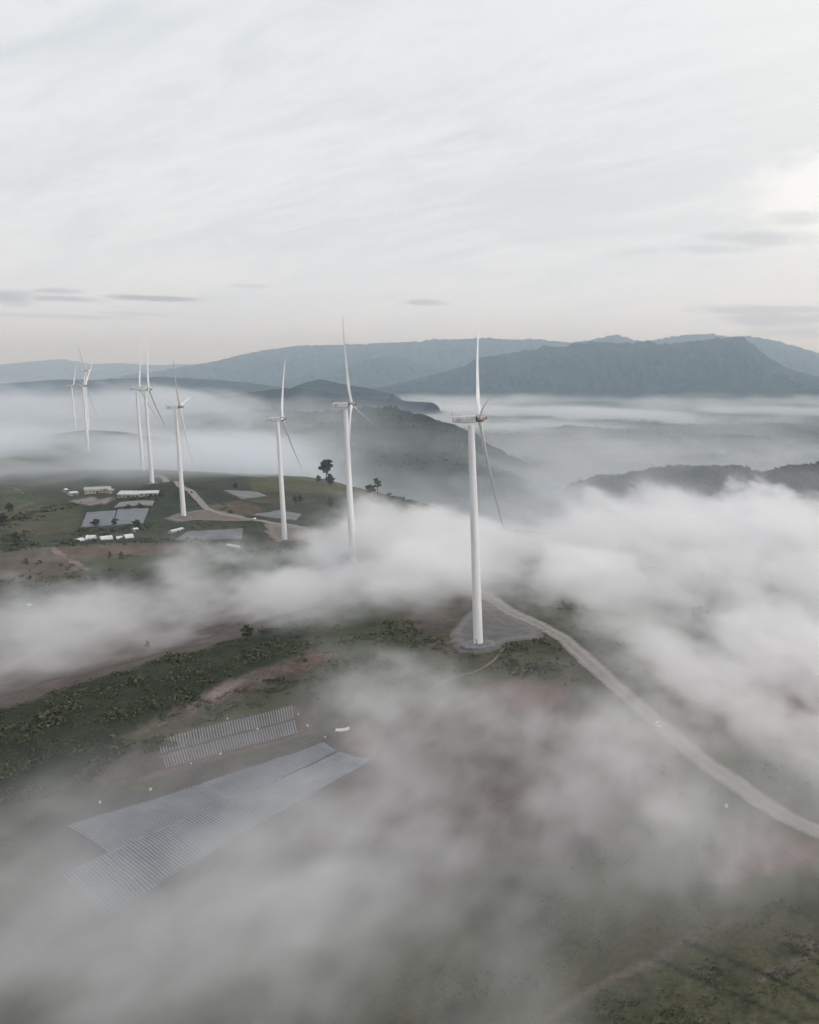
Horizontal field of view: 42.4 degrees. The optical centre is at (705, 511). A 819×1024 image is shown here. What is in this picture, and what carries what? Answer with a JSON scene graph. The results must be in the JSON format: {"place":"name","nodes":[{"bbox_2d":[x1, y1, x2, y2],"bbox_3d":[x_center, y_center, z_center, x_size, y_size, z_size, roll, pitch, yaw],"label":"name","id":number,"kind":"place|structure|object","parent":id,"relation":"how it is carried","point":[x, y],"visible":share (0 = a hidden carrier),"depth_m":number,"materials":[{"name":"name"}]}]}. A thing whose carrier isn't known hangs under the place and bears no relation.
{"place":"outdoors","nodes":[
{"label":"outdoors","id":0,"kind":"place"},
{"bbox_2d":[0,359,193,383],"bbox_3d":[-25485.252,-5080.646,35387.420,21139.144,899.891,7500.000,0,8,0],"label":"mountain","id":1,"kind":"structure","parent":0,"point":[44,370],"depth_m":34523.47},
{"bbox_2d":[102,744,160,783],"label":"solar panels","id":2,"kind":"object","parent":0,"point":[131,765],"depth_m":361.74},
{"bbox_2d":[0,377,289,402],"bbox_3d":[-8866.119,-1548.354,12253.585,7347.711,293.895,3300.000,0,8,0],"label":"mountain","id":3,"kind":"structure","parent":0,"point":[102,391],"depth_m":11745.27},
{"bbox_2d":[69,742,335,853],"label":"solar panels","id":4,"kind":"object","parent":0,"point":[181,800],"depth_m":336.94,"materials":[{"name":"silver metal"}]},
{"bbox_2d":[63,752,370,918],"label":"solar panels","id":5,"kind":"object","parent":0,"point":[319,785],"depth_m":317.28,"materials":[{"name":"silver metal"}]},
{"bbox_2d":[158,705,296,767],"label":"solar panels","id":6,"kind":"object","parent":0,"point":[229,737],"depth_m":385.62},
{"bbox_2d":[90,388,451,419],"bbox_3d":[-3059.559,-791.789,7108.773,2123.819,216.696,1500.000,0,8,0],"label":"mountain","id":7,"kind":"structure","parent":0,"point":[302,399],"depth_m":6980.80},
{"bbox_2d":[290,379,402,400],"bbox_3d":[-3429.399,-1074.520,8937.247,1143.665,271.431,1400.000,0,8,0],"label":"mountain","id":8,"kind":"structure","parent":0,"point":[327,386],"depth_m":8859.89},
{"bbox_2d":[265,356,445,388],"bbox_3d":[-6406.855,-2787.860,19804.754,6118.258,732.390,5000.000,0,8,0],"label":"mountain","id":9,"kind":"structure","parent":0,"point":[381,371],"depth_m":18982.28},
{"bbox_2d":[0,399,818,1023],"bbox_3d":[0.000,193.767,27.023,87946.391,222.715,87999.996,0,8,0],"label":"ground","id":10,"kind":"structure","parent":0,"point":[432,825],"depth_m":381.87,"materials":[{"name":"green plant"}]},
{"bbox_2d":[0,513,7,523],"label":"tree","id":11,"kind":"object","parent":10,"relation":"on","point":[3,517],"visible":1,"depth_m":974.57,"materials":[{"name":"green plant"}]},
{"bbox_2d":[4,503,13,510],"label":"tree","id":12,"kind":"object","parent":10,"relation":"on","point":[7,506],"visible":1,"depth_m":1066.34,"materials":[{"name":"green plant"}]},
{"bbox_2d":[9,532,20,540],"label":"tree","id":13,"kind":"object","parent":10,"relation":"on","point":[15,536],"visible":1,"depth_m":867.75,"materials":[{"name":"green plant"}]},
{"bbox_2d":[24,603,33,607],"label":"field hut","id":14,"kind":"object","parent":10,"relation":"on","point":[29,605],"visible":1,"depth_m":629.12,"materials":[{"name":"white glass"}]},
{"bbox_2d":[66,491,78,495],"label":"farmhouse","id":15,"kind":"object","parent":10,"relation":"on","point":[72,493],"visible":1,"depth_m":1190.89,"materials":[{"name":"white glass"}]},
{"bbox_2d":[67,364,82,431],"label":"wind turbine","id":16,"kind":"object","parent":10,"relation":"on","point":[74,417],"visible":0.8,"depth_m":2063.92,"materials":[{"name":"metal"}]},
{"bbox_2d":[77,343,93,430],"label":"wind turbine","id":17,"kind":"object","parent":10,"relation":"on","point":[84,372],"visible":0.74,"depth_m":1815.28,"materials":[{"name":"metal"}]},
{"bbox_2d":[76,361,97,452],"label":"wind turbine","id":18,"kind":"object","parent":10,"relation":"on","point":[83,385],"visible":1,"depth_m":1633.38,"materials":[{"name":"metal"}]},
{"bbox_2d":[85,535,96,539],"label":"polytunnel","id":19,"kind":"structure","parent":10,"relation":"on","point":[87,537],"depth_m":874.20,"materials":[{"name":"plastic"}]},
{"bbox_2d":[90,519,99,524],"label":"tree","id":20,"kind":"object","parent":10,"relation":"on","point":[95,521],"visible":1,"depth_m":947.95,"materials":[{"name":"green plant"}]},
{"bbox_2d":[84,486,111,493],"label":"farm hall","id":21,"kind":"structure","parent":10,"relation":"on","point":[92,490],"depth_m":1204.22,"materials":[{"name":"white glass"}]},
{"bbox_2d":[81,510,115,527],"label":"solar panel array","id":22,"kind":"object","parent":10,"relation":"on","point":[105,517],"visible":0.9,"depth_m":996.39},
{"bbox_2d":[99,535,112,539],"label":"polytunnel","id":23,"kind":"structure","parent":10,"relation":"on","point":[108,537],"depth_m":875.84,"materials":[{"name":"plastic"}]},
{"bbox_2d":[104,488,114,493],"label":"farm annex","id":24,"kind":"object","parent":10,"relation":"on","point":[109,490],"visible":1,"depth_m":1206.88,"materials":[{"name":"white glass"}]},
{"bbox_2d":[110,518,118,523],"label":"tree","id":25,"kind":"object","parent":10,"relation":"on","point":[114,520],"visible":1,"depth_m":951.84,"materials":[{"name":"green plant"}]},
{"bbox_2d":[117,491,139,497],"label":"farm hall","id":26,"kind":"structure","parent":10,"relation":"on","point":[123,494],"depth_m":1092.00,"materials":[{"name":"white metal"}]},
{"bbox_2d":[123,534,133,538],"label":"polytunnel","id":27,"kind":"structure","parent":10,"relation":"on","point":[125,536],"depth_m":884.26,"materials":[{"name":"plastic"}]},
{"bbox_2d":[114,508,147,524],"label":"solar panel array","id":28,"kind":"object","parent":10,"relation":"on","point":[126,516],"visible":0.93,"depth_m":1003.67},
{"bbox_2d":[114,500,153,507],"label":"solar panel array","id":29,"kind":"object","parent":10,"relation":"on","point":[135,503],"visible":0.94,"depth_m":1063.93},
{"bbox_2d":[132,519,139,525],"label":"tree","id":30,"kind":"object","parent":10,"relation":"on","point":[136,522],"visible":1,"depth_m":941.81,"materials":[{"name":"green plant"}]},
{"bbox_2d":[129,346,156,471],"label":"wind turbine","id":31,"kind":"object","parent":10,"relation":"on","point":[139,435],"visible":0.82,"depth_m":1306.59,"materials":[{"name":"metal"}]},
{"bbox_2d":[139,490,159,496],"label":"farm wing","id":32,"kind":"structure","parent":10,"relation":"on","point":[148,493],"depth_m":1093.46,"materials":[{"name":"white metal"}]},
{"bbox_2d":[136,350,164,485],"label":"wind turbine","id":33,"kind":"object","parent":10,"relation":"on","point":[150,460],"visible":0.99,"depth_m":1146.74,"materials":[{"name":"metal"}]},
{"bbox_2d":[0,618,321,815],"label":"undergrowth","id":34,"kind":"object","parent":10,"relation":"on","point":[173,659],"visible":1,"depth_m":401.73,"materials":[{"name":"green plant"}]},
{"bbox_2d":[167,527,184,533],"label":"shed","id":35,"kind":"structure","parent":10,"relation":"on","point":[175,530],"depth_m":913.89,"materials":[{"name":"white metal"}]},
{"bbox_2d":[164,510,252,521],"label":"gravel pad","id":36,"kind":"object","parent":10,"relation":"on","point":[205,515],"visible":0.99,"depth_m":984.52,"materials":[{"name":"grey gravel"}]},
{"bbox_2d":[166,360,192,517],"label":"wind turbine","id":37,"kind":"object","parent":36,"relation":"on","point":[181,485],"visible":0.97,"depth_m":979.82,"materials":[{"name":"metal"}]},
{"bbox_2d":[175,528,242,540],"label":"crop plot","id":38,"kind":"object","parent":10,"relation":"on","point":[231,534],"visible":1,"depth_m":903.51,"materials":[{"name":"grey"}]},
{"bbox_2d":[0,495,441,600],"bbox_3d":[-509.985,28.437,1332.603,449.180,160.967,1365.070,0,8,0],"label":"hedge scrub","id":39,"kind":"object","parent":10,"relation":"on","point":[22,543],"visible":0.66,"depth_m":854.68,"materials":[{"name":"green plant"}]},
{"bbox_2d":[226,543,242,549],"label":"shed","id":40,"kind":"structure","parent":10,"relation":"on","point":[233,546],"depth_m":856.27,"materials":[{"name":"white metal"}]},
{"bbox_2d":[223,490,265,498],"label":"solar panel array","id":41,"kind":"object","parent":10,"relation":"on","point":[245,494],"visible":1,"depth_m":1131.54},
{"bbox_2d":[239,624,254,641],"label":"tree","id":42,"kind":"object","parent":10,"relation":"on","point":[248,630],"visible":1,"depth_m":484.65,"materials":[{"name":"green plant"}]},
{"bbox_2d":[252,510,300,520],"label":"solar panel array","id":43,"kind":"object","parent":10,"relation":"on","point":[276,514],"visible":0.84,"depth_m":1005.42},
{"bbox_2d":[264,523,332,541],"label":"gravel pad","id":44,"kind":"object","parent":10,"relation":"on","point":[274,531],"visible":0.8,"depth_m":925.13,"materials":[{"name":"grey gravel"}]},
{"bbox_2d":[267,364,300,541],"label":"wind turbine","id":45,"kind":"object","parent":44,"relation":"on","point":[282,418],"visible":0.98,"depth_m":882.98,"materials":[{"name":"metal"}]},
{"bbox_2d":[318,459,332,481],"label":"tree","id":46,"kind":"object","parent":10,"relation":"on","point":[325,466],"visible":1,"depth_m":1378.44,"materials":[{"name":"green plant"}]},
{"bbox_2d":[325,474,334,483],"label":"tree","id":47,"kind":"object","parent":10,"relation":"on","point":[330,478],"visible":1,"depth_m":1329.80,"materials":[{"name":"green plant"}]},
{"bbox_2d":[326,498,333,508],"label":"tree","id":48,"kind":"object","parent":10,"relation":"on","point":[329,503],"visible":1,"depth_m":1111.31,"materials":[{"name":"green plant"}]},
{"bbox_2d":[335,727,349,735],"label":"tarp shelter","id":49,"kind":"object","parent":10,"relation":"on","point":[341,729],"visible":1,"depth_m":385.23,"materials":[{"name":"white fabric"}]},
{"bbox_2d":[332,323,377,566],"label":"wind turbine","id":50,"kind":"object","parent":10,"relation":"on","point":[351,404],"visible":0.99,"depth_m":674.29,"materials":[{"name":"metal"}]},
{"bbox_2d":[365,484,375,493],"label":"tree","id":51,"kind":"object","parent":10,"relation":"on","point":[370,488],"visible":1,"depth_m":1304.83,"materials":[{"name":"green plant"}]},
{"bbox_2d":[373,478,381,493],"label":"tree","id":52,"kind":"object","parent":10,"relation":"on","point":[376,481],"visible":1,"depth_m":1323.52,"materials":[{"name":"green plant"}]},
{"bbox_2d":[0,813,818,1023],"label":"grass tufts","id":53,"kind":"object","parent":10,"relation":"on","point":[670,1009],"visible":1,"depth_m":248.42,"materials":[{"name":"green plant"}]},
{"bbox_2d":[4,398,818,467],"bbox_3d":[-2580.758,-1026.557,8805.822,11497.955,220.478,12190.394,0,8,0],"label":"woods","id":54,"kind":"object","parent":10,"relation":"on","point":[70,420],"visible":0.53,"depth_m":4721.61,"materials":[{"name":"green plant"}]},
{"bbox_2d":[447,600,543,653],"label":"gravel pad","id":55,"kind":"object","parent":10,"relation":"on","point":[499,633],"visible":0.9,"depth_m":504.33,"materials":[{"name":"grey gravel"}]},
{"bbox_2d":[452,324,502,649],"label":"wind turbine","id":56,"kind":"object","parent":55,"relation":"on","point":[478,642],"visible":0.99,"depth_m":471.65,"materials":[{"name":"paint"}]},
{"bbox_2d":[178,405,818,595],"bbox_3d":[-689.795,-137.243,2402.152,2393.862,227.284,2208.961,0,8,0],"label":"woods","id":57,"kind":"object","parent":10,"relation":"on","point":[581,496],"visible":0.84,"depth_m":1727.49,"materials":[{"name":"green plant"}]},
{"bbox_2d":[284,598,818,853],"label":"undergrowth","id":58,"kind":"object","parent":10,"relation":"on","point":[527,671],"visible":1,"depth_m":463.03,"materials":[{"name":"green plant"}]},
{"bbox_2d":[690,605,708,624],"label":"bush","id":59,"kind":"object","parent":10,"relation":"on","point":[698,613],"visible":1,"depth_m":610.09,"materials":[{"name":"green plant"}]},
{"bbox_2d":[0,0,818,364],"label":"sky","id":60,"kind":"structure","parent":0,"point":[194,182],"materials":[{"name":"white"}]},
{"bbox_2d":[355,647,504,727],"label":"path","id":61,"kind":"structure","parent":0,"point":[405,701],"depth_m":423.84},
{"bbox_2d":[104,333,818,384],"bbox_3d":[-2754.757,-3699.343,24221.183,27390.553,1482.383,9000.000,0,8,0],"label":"mountain","id":62,"kind":"structure","parent":0,"point":[263,367],"depth_m":23327.34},
{"bbox_2d":[154,475,818,839],"bbox_3d":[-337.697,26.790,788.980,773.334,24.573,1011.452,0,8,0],"label":"road","id":63,"kind":"structure","parent":0,"point":[696,755],"depth_m":413.29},
{"bbox_2d":[654,721,661,727],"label":"parked car","id":64,"kind":"object","parent":63,"relation":"on","point":[657,724],"visible":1,"depth_m":379.14,"materials":[{"name":"white paint"}]},
{"bbox_2d":[481,601,545,629],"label":"road","id":65,"kind":"structure","parent":0,"point":[492,615],"depth_m":520.69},
{"bbox_2d":[371,337,818,399],"bbox_3d":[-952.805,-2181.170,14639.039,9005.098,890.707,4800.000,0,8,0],"label":"mountain","id":66,"kind":"structure","parent":0,"point":[648,369],"depth_m":13713.22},
{"bbox_2d":[670,386,818,401],"bbox_3d":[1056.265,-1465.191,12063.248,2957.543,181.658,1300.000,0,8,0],"label":"mountain","id":67,"kind":"structure","parent":0,"point":[735,393],"depth_m":11855.17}
]}

